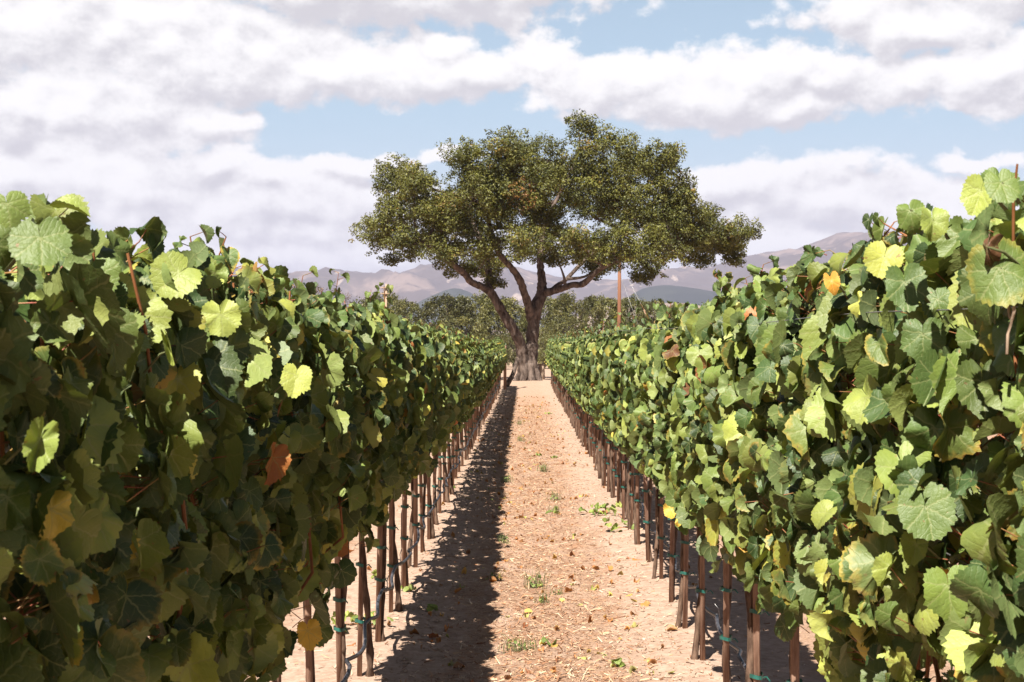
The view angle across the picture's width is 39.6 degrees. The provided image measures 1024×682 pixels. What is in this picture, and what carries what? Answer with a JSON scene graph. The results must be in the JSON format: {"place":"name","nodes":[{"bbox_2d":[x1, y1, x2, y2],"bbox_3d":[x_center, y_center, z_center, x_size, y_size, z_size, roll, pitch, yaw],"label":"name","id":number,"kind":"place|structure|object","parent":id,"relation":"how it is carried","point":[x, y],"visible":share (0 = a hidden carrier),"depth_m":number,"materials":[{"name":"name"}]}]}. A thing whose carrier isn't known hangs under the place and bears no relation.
{"place":"outdoors","nodes":[
{"label":"outdoors","id":0,"kind":"place"},
{"bbox_2d":[401,288,543,329],"bbox_3d":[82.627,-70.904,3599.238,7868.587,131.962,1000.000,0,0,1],"label":"hills","id":1,"kind":"structure","parent":0,"point":[454,291],"depth_m":3517.52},
{"bbox_2d":[3,339,997,681],"bbox_3d":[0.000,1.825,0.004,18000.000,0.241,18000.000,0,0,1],"label":"ground","id":2,"kind":"structure","parent":0,"point":[529,393],"depth_m":10.42,"materials":[{"name":"soil"}]},
{"bbox_2d":[0,640,44,681],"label":"grapevine","id":3,"kind":"object","parent":2,"relation":"on","point":[18,663],"visible":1,"depth_m":1.89,"materials":[{"name":"green plant"}]},
{"bbox_2d":[0,191,210,681],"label":"grapevine","id":4,"kind":"object","parent":2,"relation":"on","point":[74,541],"visible":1,"depth_m":2.39,"materials":[{"name":"green plant"}]},
{"bbox_2d":[4,216,284,681],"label":"grapevine","id":5,"kind":"object","parent":2,"relation":"on","point":[176,300],"visible":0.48,"depth_m":3.22,"materials":[{"name":"green plant"}]},
{"bbox_2d":[149,224,330,681],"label":"grapevine","id":6,"kind":"object","parent":2,"relation":"on","point":[276,376],"visible":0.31,"depth_m":4.16,"materials":[{"name":"green plant"}]},
{"bbox_2d":[197,265,366,681],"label":"grapevine","id":7,"kind":"object","parent":2,"relation":"on","point":[322,405],"visible":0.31,"depth_m":5.06,"materials":[{"name":"green plant"}]},
{"bbox_2d":[304,599,312,681],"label":"grape stake","id":8,"kind":"object","parent":2,"relation":"on","point":[309,664],"depth_m":5.99,"materials":[{"name":"brown wood"}]},
{"bbox_2d":[284,265,382,681],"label":"grapevine","id":9,"kind":"object","parent":2,"relation":"on","point":[344,326],"visible":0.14,"depth_m":6.10,"materials":[{"name":"green plant"}]},
{"bbox_2d":[333,556,348,681],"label":"grape stake","id":10,"kind":"object","parent":2,"relation":"on","point":[338,628],"visible":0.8,"depth_m":6.92,"materials":[{"name":"brown wood"}]},
{"bbox_2d":[313,268,406,681],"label":"grapevine","id":11,"kind":"object","parent":2,"relation":"on","point":[369,362],"visible":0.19,"depth_m":6.85,"materials":[{"name":"green plant"}]},
{"bbox_2d":[330,611,393,631],"bbox_3d":[-0.971,1.786,9.122,0.406,0.125,0.311,0,0,-19],"label":"leafy clipping","id":12,"kind":"object","parent":2,"relation":"on","point":[352,615],"visible":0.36,"depth_m":9.11,"materials":[{"name":"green plant"}]},
{"bbox_2d":[355,535,371,675],"bbox_3d":[-0.819,1.196,7.854,0.088,1.352,0.108,1,0,-8],"label":"grape stake","id":13,"kind":"object","parent":2,"relation":"on","point":[359,620],"visible":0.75,"depth_m":7.83,"materials":[{"name":"brown wood"}]},
{"bbox_2d":[347,303,408,676],"bbox_3d":[-0.824,0.836,7.817,0.528,2.076,1.096,0,0,1],"label":"grapevine","id":14,"kind":"object","parent":2,"relation":"on","point":[397,459],"visible":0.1,"depth_m":7.82,"materials":[{"name":"green plant"}]},
{"bbox_2d":[374,525,388,641],"bbox_3d":[-0.806,1.194,8.723,0.070,1.354,0.123,0,0,-20],"label":"grape stake","id":15,"kind":"object","parent":2,"relation":"on","point":[378,577],"visible":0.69,"depth_m":8.71,"materials":[{"name":"brown wood"}]},
{"bbox_2d":[387,499,398,612],"bbox_3d":[-0.811,1.192,9.608,0.067,1.352,0.124,0,0,-18],"label":"grape stake","id":16,"kind":"object","parent":2,"relation":"on","point":[391,528],"visible":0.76,"depth_m":9.59,"materials":[{"name":"brown wood"}]},
{"bbox_2d":[364,282,431,641],"bbox_3d":[-0.812,0.761,8.716,0.606,2.222,1.111,0,0,1],"label":"grapevine","id":17,"kind":"object","parent":2,"relation":"on","point":[401,356],"visible":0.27,"depth_m":8.63,"materials":[{"name":"green plant"}]},
{"bbox_2d":[376,311,432,611],"bbox_3d":[-0.823,0.822,9.606,0.594,2.093,1.149,0,0,1],"label":"grapevine","id":18,"kind":"object","parent":2,"relation":"on","point":[421,396],"visible":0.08,"depth_m":9.64,"materials":[{"name":"green plant"}]},
{"bbox_2d":[389,297,421,322],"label":"olive green tree","id":19,"kind":"object","parent":2,"relation":"on","point":[403,305],"visible":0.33,"depth_m":127.30,"materials":[{"name":"plant"}]},
{"bbox_2d":[400,491,411,586],"bbox_3d":[-0.790,1.190,10.517,0.070,1.353,0.124,0,0,-21],"label":"grape stake","id":20,"kind":"object","parent":2,"relation":"on","point":[405,506],"visible":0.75,"depth_m":10.50,"materials":[{"name":"brown wood"}]},
{"bbox_2d":[412,477,421,567],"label":"grape stake","id":21,"kind":"object","parent":2,"relation":"on","point":[416,523],"visible":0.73,"depth_m":11.42,"materials":[{"name":"brown wood"}]},
{"bbox_2d":[401,323,438,585],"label":"grapevine","id":22,"kind":"object","parent":2,"relation":"on","point":[423,339],"visible":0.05,"depth_m":10.56,"materials":[{"name":"green plant"}]},
{"bbox_2d":[418,471,426,552],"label":"grape stake","id":23,"kind":"object","parent":2,"relation":"on","point":[420,485],"visible":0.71,"depth_m":12.32,"materials":[{"name":"brown wood"}]},
{"bbox_2d":[405,303,451,330],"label":"bush","id":24,"kind":"object","parent":2,"relation":"on","point":[433,313],"visible":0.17,"depth_m":114.83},
{"bbox_2d":[406,313,451,567],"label":"grapevine","id":25,"kind":"object","parent":2,"relation":"on","point":[442,418],"visible":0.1,"depth_m":11.47,"materials":[{"name":"green plant"}]},
{"bbox_2d":[426,454,434,539],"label":"grape stake","id":26,"kind":"object","parent":2,"relation":"on","point":[429,506],"visible":0.48,"depth_m":13.22,"materials":[{"name":"brown wood"}]},
{"bbox_2d":[423,327,454,551],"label":"grapevine","id":27,"kind":"object","parent":2,"relation":"on","point":[442,399],"visible":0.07,"depth_m":12.27,"materials":[{"name":"green plant"}]},
{"bbox_2d":[419,320,459,538],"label":"grapevine","id":28,"kind":"object","parent":2,"relation":"on","point":[450,384],"visible":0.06,"depth_m":13.26,"materials":[{"name":"green plant"}]},
{"bbox_2d":[340,382,500,681],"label":"drip hose","id":29,"kind":"object","parent":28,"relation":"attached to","point":[365,623],"visible":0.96,"depth_m":9.63,"materials":[{"name":"plastic"}]},
{"bbox_2d":[437,451,443,512],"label":"grape stake","id":30,"kind":"object","parent":2,"relation":"on","point":[440,456],"visible":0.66,"depth_m":15.03,"materials":[{"name":"brown wood"}]},
{"bbox_2d":[433,331,463,524],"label":"grapevine","id":31,"kind":"object","parent":2,"relation":"on","point":[454,370],"visible":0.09,"depth_m":14.05,"materials":[{"name":"green plant"}]},
{"bbox_2d":[420,292,479,337],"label":"olive green tree","id":32,"kind":"object","parent":2,"relation":"on","point":[448,299],"visible":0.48,"depth_m":119.23,"materials":[{"name":"plant"}]},
{"bbox_2d":[437,334,468,512],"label":"grapevine","id":33,"kind":"object","parent":2,"relation":"on","point":[459,377],"visible":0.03,"depth_m":15.11,"materials":[{"name":"green plant"}]},
{"bbox_2d":[441,326,470,502],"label":"grapevine","id":34,"kind":"object","parent":2,"relation":"on","point":[465,368],"visible":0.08,"depth_m":16.02,"materials":[{"name":"green plant"}]},
{"bbox_2d":[442,328,472,493],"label":"grapevine","id":35,"kind":"object","parent":2,"relation":"on","point":[469,386],"visible":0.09,"depth_m":16.88,"materials":[{"name":"green plant"}]},
{"bbox_2d":[444,329,476,463],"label":"grapevine","id":36,"kind":"object","parent":2,"relation":"on","point":[465,356],"visible":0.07,"depth_m":17.79,"materials":[{"name":"green plant"}]},
{"bbox_2d":[434,310,488,339],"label":"bush","id":37,"kind":"object","parent":2,"relation":"on","point":[467,322],"visible":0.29,"depth_m":99.87,"materials":[{"name":"plant"}]},
{"bbox_2d":[454,339,476,467],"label":"grapevine","id":38,"kind":"object","parent":2,"relation":"on","point":[469,415],"visible":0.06,"depth_m":18.65,"materials":[{"name":"green plant"}]},
{"bbox_2d":[457,338,481,471],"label":"grapevine","id":39,"kind":"object","parent":2,"relation":"on","point":[477,389],"visible":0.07,"depth_m":19.51,"materials":[{"name":"green plant"}]},
{"bbox_2d":[441,290,502,339],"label":"olive green tree","id":40,"kind":"object","parent":2,"relation":"on","point":[481,303],"visible":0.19,"depth_m":123.20,"materials":[{"name":"plant"}]},
{"bbox_2d":[460,333,483,459],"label":"grapevine","id":41,"kind":"object","parent":2,"relation":"on","point":[480,373],"visible":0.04,"depth_m":21.40,"materials":[{"name":"green plant"}]},
{"bbox_2d":[460,338,483,465],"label":"grapevine","id":42,"kind":"object","parent":2,"relation":"on","point":[479,376],"visible":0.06,"depth_m":20.48,"materials":[{"name":"green plant"}]},
{"bbox_2d":[467,334,485,453],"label":"grapevine","id":43,"kind":"object","parent":2,"relation":"on","point":[481,363],"visible":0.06,"depth_m":22.44,"materials":[{"name":"green plant"}]},
{"bbox_2d":[474,336,492,435],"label":"grapevine","id":44,"kind":"object","parent":2,"relation":"on","point":[490,372],"visible":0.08,"depth_m":26.83,"materials":[{"name":"green plant"}]},
{"bbox_2d":[477,296,527,347],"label":"olive green tree","id":45,"kind":"object","parent":2,"relation":"on","point":[509,304],"visible":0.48,"depth_m":119.15,"materials":[{"name":"plant"}]},
{"bbox_2d":[498,632,525,652],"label":"weed tuft","id":46,"kind":"object","parent":2,"relation":"on","point":[514,643],"visible":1,"depth_m":8.58,"materials":[{"name":"green plant"}]},
{"bbox_2d":[500,330,525,366],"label":"bush","id":47,"kind":"object","parent":2,"relation":"on","point":[513,356],"visible":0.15,"depth_m":89.58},
{"bbox_2d":[524,567,552,588],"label":"weed tuft","id":48,"kind":"object","parent":2,"relation":"on","point":[533,584],"visible":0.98,"depth_m":10.79,"materials":[{"name":"green plant"}]},
{"bbox_2d":[303,420,785,681],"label":"soil clods","id":49,"kind":"object","parent":2,"relation":"on","point":[405,670],"visible":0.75,"depth_m":10.73,"materials":[{"name":"soil"}]},
{"bbox_2d":[537,328,551,366],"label":"bush","id":50,"kind":"object","parent":2,"relation":"on","point":[541,358],"visible":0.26,"depth_m":85.42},
{"bbox_2d":[286,404,808,681],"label":"straw litter","id":51,"kind":"object","parent":2,"relation":"on","point":[542,623],"visible":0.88,"depth_m":10.66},
{"bbox_2d":[517,296,578,347],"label":"olive green tree","id":52,"kind":"object","parent":2,"relation":"on","point":[549,301],"visible":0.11,"depth_m":123.43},
{"bbox_2d":[348,109,765,380],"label":"oak tree","id":53,"kind":"object","parent":2,"relation":"on","point":[673,224],"visible":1,"depth_m":55.01,"materials":[{"name":"green plant"}]},
{"bbox_2d":[538,310,589,355],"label":"bush","id":54,"kind":"object","parent":2,"relation":"on","point":[560,327],"visible":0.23,"depth_m":99.36,"materials":[{"name":"plant"}]},
{"bbox_2d":[563,339,576,435],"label":"grapevine","id":55,"kind":"object","parent":2,"relation":"on","point":[566,381],"visible":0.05,"depth_m":27.12,"materials":[{"name":"green plant"}]},
{"bbox_2d":[566,330,580,438],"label":"grapevine","id":56,"kind":"object","parent":2,"relation":"on","point":[568,357],"visible":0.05,"depth_m":26.24,"materials":[{"name":"green plant"}]},
{"bbox_2d":[582,305,1023,354],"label":"trellis wire","id":57,"kind":"object","parent":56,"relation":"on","point":[1010,316],"visible":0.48,"depth_m":2.55,"materials":[{"name":"grey metal"}]},
{"bbox_2d":[539,289,609,333],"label":"olive green tree","id":58,"kind":"object","parent":2,"relation":"on","point":[598,311],"visible":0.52,"depth_m":117.25,"materials":[{"name":"plant"}]},
{"bbox_2d":[331,395,818,681],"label":"fallen leaves","id":59,"kind":"object","parent":2,"relation":"on","point":[556,628],"visible":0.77,"depth_m":10.81,"materials":[{"name":"brown plant"}]},
{"bbox_2d":[569,329,583,446],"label":"grapevine","id":60,"kind":"object","parent":2,"relation":"on","point":[571,369],"visible":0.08,"depth_m":24.42,"materials":[{"name":"green plant"}]},
{"bbox_2d":[566,329,588,442],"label":"grapevine","id":61,"kind":"object","parent":2,"relation":"on","point":[571,350],"visible":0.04,"depth_m":25.32,"materials":[{"name":"green plant"}]},
{"bbox_2d":[570,327,589,434],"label":"grapevine","id":62,"kind":"object","parent":2,"relation":"on","point":[581,341],"visible":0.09,"depth_m":22.61,"materials":[{"name":"green plant"}]},
{"bbox_2d":[574,327,594,456],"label":"grapevine","id":63,"kind":"object","parent":2,"relation":"on","point":[576,360],"visible":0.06,"depth_m":21.69,"materials":[{"name":"green plant"}]},
{"bbox_2d":[576,326,597,445],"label":"grapevine","id":64,"kind":"object","parent":2,"relation":"on","point":[582,354],"visible":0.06,"depth_m":20.78,"materials":[{"name":"green plant"}]},
{"bbox_2d":[579,324,600,470],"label":"grapevine","id":65,"kind":"object","parent":2,"relation":"on","point":[582,362],"visible":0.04,"depth_m":19.90,"materials":[{"name":"green plant"}]},
{"bbox_2d":[579,335,601,478],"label":"grapevine","id":66,"kind":"object","parent":2,"relation":"on","point":[588,408],"depth_m":18.98,"materials":[{"name":"green plant"}]},
{"bbox_2d":[582,335,604,485],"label":"grapevine","id":67,"kind":"object","parent":2,"relation":"on","point":[587,380],"visible":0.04,"depth_m":18.08,"materials":[{"name":"green plant"}]},
{"bbox_2d":[585,318,611,491],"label":"grapevine","id":68,"kind":"object","parent":2,"relation":"on","point":[599,340],"visible":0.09,"depth_m":17.16,"materials":[{"name":"green plant"}]},
{"bbox_2d":[578,501,621,515],"bbox_3d":[0.920,1.740,14.808,0.453,0.152,0.356,0,0,1],"label":"leafy clipping","id":69,"kind":"object","parent":2,"relation":"on","point":[604,505],"visible":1,"depth_m":14.82,"materials":[{"name":"green plant"}]},
{"bbox_2d":[577,292,626,331],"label":"olive green tree","id":70,"kind":"object","parent":2,"relation":"on","point":[610,303],"visible":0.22,"depth_m":121.28,"materials":[{"name":"plant"}]},
{"bbox_2d":[589,319,617,497],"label":"grapevine","id":71,"kind":"object","parent":2,"relation":"on","point":[594,363],"visible":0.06,"depth_m":16.27,"materials":[{"name":"green plant"}]},
{"bbox_2d":[595,329,621,503],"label":"grapevine","id":72,"kind":"object","parent":2,"relation":"on","point":[599,382],"visible":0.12,"depth_m":15.24,"materials":[{"name":"green plant"}]},
{"bbox_2d":[606,438,610,491],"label":"grape stake","id":73,"kind":"object","parent":2,"relation":"on","point":[608,442],"visible":0.45,"depth_m":17.13,"materials":[{"name":"brown wood"}]},
{"bbox_2d":[596,312,627,518],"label":"grapevine","id":74,"kind":"object","parent":2,"relation":"on","point":[614,337],"visible":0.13,"depth_m":14.46,"materials":[{"name":"green plant"}]},
{"bbox_2d":[614,446,620,502],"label":"grape stake","id":75,"kind":"object","parent":2,"relation":"on","point":[618,475],"visible":0.54,"depth_m":15.41,"materials":[{"name":"brown wood"}]},
{"bbox_2d":[589,312,645,335],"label":"bush","id":76,"kind":"object","parent":2,"relation":"on","point":[635,324],"visible":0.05,"depth_m":99.63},
{"bbox_2d":[605,327,639,544],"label":"grapevine","id":77,"kind":"object","parent":2,"relation":"on","point":[619,368],"visible":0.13,"depth_m":12.64,"materials":[{"name":"green plant"}]},
{"bbox_2d":[602,312,642,529],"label":"grapevine","id":78,"kind":"object","parent":2,"relation":"on","point":[607,361],"visible":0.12,"depth_m":13.55,"materials":[{"name":"green plant"}]},
{"bbox_2d":[621,454,627,519],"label":"grape stake","id":79,"kind":"object","parent":2,"relation":"on","point":[623,462],"visible":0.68,"depth_m":14.44,"materials":[{"name":"brown wood"}]},
{"bbox_2d":[605,293,655,327],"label":"olive green tree","id":80,"kind":"object","parent":2,"relation":"on","point":[627,304],"visible":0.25,"depth_m":127.27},
{"bbox_2d":[609,325,652,561],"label":"grapevine","id":81,"kind":"object","parent":2,"relation":"on","point":[622,425],"visible":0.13,"depth_m":11.75,"materials":[{"name":"green plant"}]},
{"bbox_2d":[617,263,645,328],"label":"utility pole","id":82,"kind":"object","parent":2,"relation":"on","point":[619,299],"visible":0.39,"depth_m":91.83,"materials":[{"name":"wood"}]},
{"bbox_2d":[629,464,634,529],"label":"grape stake","id":83,"kind":"object","parent":2,"relation":"on","point":[632,497],"visible":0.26,"depth_m":13.54,"materials":[{"name":"brown wood"}]},
{"bbox_2d":[633,468,643,544],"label":"grape stake","id":84,"kind":"object","parent":2,"relation":"on","point":[637,474],"visible":0.62,"depth_m":12.63,"materials":[{"name":"brown wood"}]},
{"bbox_2d":[623,300,668,578],"bbox_3d":[1.132,0.775,10.823,0.524,2.182,1.057,0,0,1],"label":"grapevine","id":85,"kind":"object","parent":2,"relation":"on","point":[631,372],"visible":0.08,"depth_m":10.86,"materials":[{"name":"green plant"}]},
{"bbox_2d":[642,465,653,561],"bbox_3d":[1.106,1.187,11.718,0.086,1.350,0.124,0,0,-19],"label":"grape stake","id":86,"kind":"object","parent":2,"relation":"on","point":[645,490],"visible":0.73,"depth_m":11.71,"materials":[{"name":"brown wood"}]},
{"bbox_2d":[627,298,679,600],"bbox_3d":[1.102,0.785,9.928,0.570,2.166,1.117,0,0,1],"label":"grapevine","id":87,"kind":"object","parent":2,"relation":"on","point":[637,439],"visible":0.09,"depth_m":10.00,"materials":[{"name":"green plant"}]},
{"bbox_2d":[633,298,673,325],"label":"olive green tree","id":88,"kind":"object","parent":2,"relation":"on","point":[641,313],"visible":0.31,"depth_m":125.23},
{"bbox_2d":[657,497,668,578],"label":"grape stake","id":89,"kind":"object","parent":2,"relation":"on","point":[661,537],"visible":0.53,"depth_m":10.81,"materials":[{"name":"brown wood"}]},
{"bbox_2d":[638,301,689,627],"bbox_3d":[1.097,0.809,9.013,0.571,2.123,1.101,0,0,1],"label":"grapevine","id":90,"kind":"object","parent":2,"relation":"on","point":[655,461],"visible":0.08,"depth_m":9.05,"materials":[{"name":"green plant"}]},
{"bbox_2d":[667,517,679,601],"bbox_3d":[1.121,1.191,9.904,0.070,1.351,0.124,0,0,-22],"label":"grape stake","id":91,"kind":"object","parent":2,"relation":"on","point":[672,555],"visible":0.46,"depth_m":9.89,"materials":[{"name":"brown wood"}]},
{"bbox_2d":[615,468,745,670],"bbox_3d":[1.346,1.506,27.862,0.060,0.200,47.741,0,0,1],"label":"drip hose","id":92,"kind":"object","parent":2,"relation":"on","point":[731,644],"visible":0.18,"depth_m":8.36,"materials":[{"name":"plastic"}]},
{"bbox_2d":[653,299,708,659],"bbox_3d":[1.079,0.813,8.110,0.551,2.121,1.096,0,0,1],"label":"grapevine","id":93,"kind":"object","parent":2,"relation":"on","point":[677,342],"visible":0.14,"depth_m":8.06,"materials":[{"name":"green plant"}]},
{"bbox_2d":[679,528,695,628],"bbox_3d":[1.108,1.193,9.033,0.068,1.356,0.124,0,0,-30],"label":"grape stake","id":94,"kind":"object","parent":2,"relation":"on","point":[685,572],"visible":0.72,"depth_m":9.02,"materials":[{"name":"brown wood"}]},
{"bbox_2d":[695,531,713,660],"bbox_3d":[1.092,1.195,8.136,0.067,1.353,0.123,0,0,-29],"label":"grape stake","id":95,"kind":"object","parent":2,"relation":"on","point":[702,590],"visible":0.41,"depth_m":8.12,"materials":[{"name":"brown wood"}]},
{"bbox_2d":[669,269,741,681],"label":"grapevine","id":96,"kind":"object","parent":2,"relation":"on","point":[689,390],"visible":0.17,"depth_m":7.18,"materials":[{"name":"green plant"}]},
{"bbox_2d":[719,559,737,681],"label":"grape stake","id":97,"kind":"object","parent":2,"relation":"on","point":[725,635],"visible":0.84,"depth_m":7.20,"materials":[{"name":"brown wood"}]},
{"bbox_2d":[686,270,774,681],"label":"grapevine","id":98,"kind":"object","parent":2,"relation":"on","point":[717,499],"visible":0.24,"depth_m":6.25,"materials":[{"name":"green plant"}]},
{"bbox_2d":[750,584,769,681],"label":"grape stake","id":99,"kind":"object","parent":2,"relation":"on","point":[756,674],"visible":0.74,"depth_m":6.30,"materials":[{"name":"brown wood"}]},
{"bbox_2d":[711,255,825,671],"bbox_3d":[1.063,0.766,5.395,0.555,2.227,1.076,0,0,1],"label":"grapevine","id":100,"kind":"object","parent":2,"relation":"on","point":[737,431],"visible":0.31,"depth_m":5.28,"materials":[{"name":"green plant"}]},
{"bbox_2d":[786,627,802,681],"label":"grape stake","id":101,"kind":"object","parent":2,"relation":"on","point":[794,659],"visible":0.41,"depth_m":5.34,"materials":[{"name":"brown wood"}]},
{"bbox_2d":[741,212,913,681],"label":"grapevine","id":102,"kind":"object","parent":2,"relation":"on","point":[795,486],"visible":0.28,"depth_m":4.42,"materials":[{"name":"green plant"}]},
{"bbox_2d":[804,203,1023,681],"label":"grapevine","id":103,"kind":"object","parent":2,"relation":"on","point":[874,358],"visible":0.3,"depth_m":3.61,"materials":[{"name":"green plant"}]},
{"bbox_2d":[844,164,1023,681],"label":"grapevine","id":104,"kind":"object","parent":2,"relation":"on","point":[968,620],"visible":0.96,"depth_m":2.80,"materials":[{"name":"green plant"}]},
{"bbox_2d":[984,168,1023,578],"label":"grapevine","id":105,"kind":"object","parent":2,"relation":"on","point":[1006,189],"visible":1,"depth_m":2.21,"materials":[{"name":"green plant"}]},
{"bbox_2d":[0,0,1023,279],"label":"sky","id":106,"kind":"structure","parent":0,"point":[266,123],"materials":[{"name":"white"}]},
{"bbox_2d":[232,231,906,318],"bbox_3d":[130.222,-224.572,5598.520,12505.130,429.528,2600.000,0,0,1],"label":"hills","id":107,"kind":"structure","parent":0,"point":[418,283],"depth_m":5264.42,"materials":[{"name":"stone"}]},
{"bbox_2d":[628,285,717,305],"bbox_3d":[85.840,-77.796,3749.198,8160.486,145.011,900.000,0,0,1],"label":"shaded hills","id":108,"kind":"structure","parent":0,"point":[670,293],"depth_m":3658.85,"materials":[{"name":"grey stone"}]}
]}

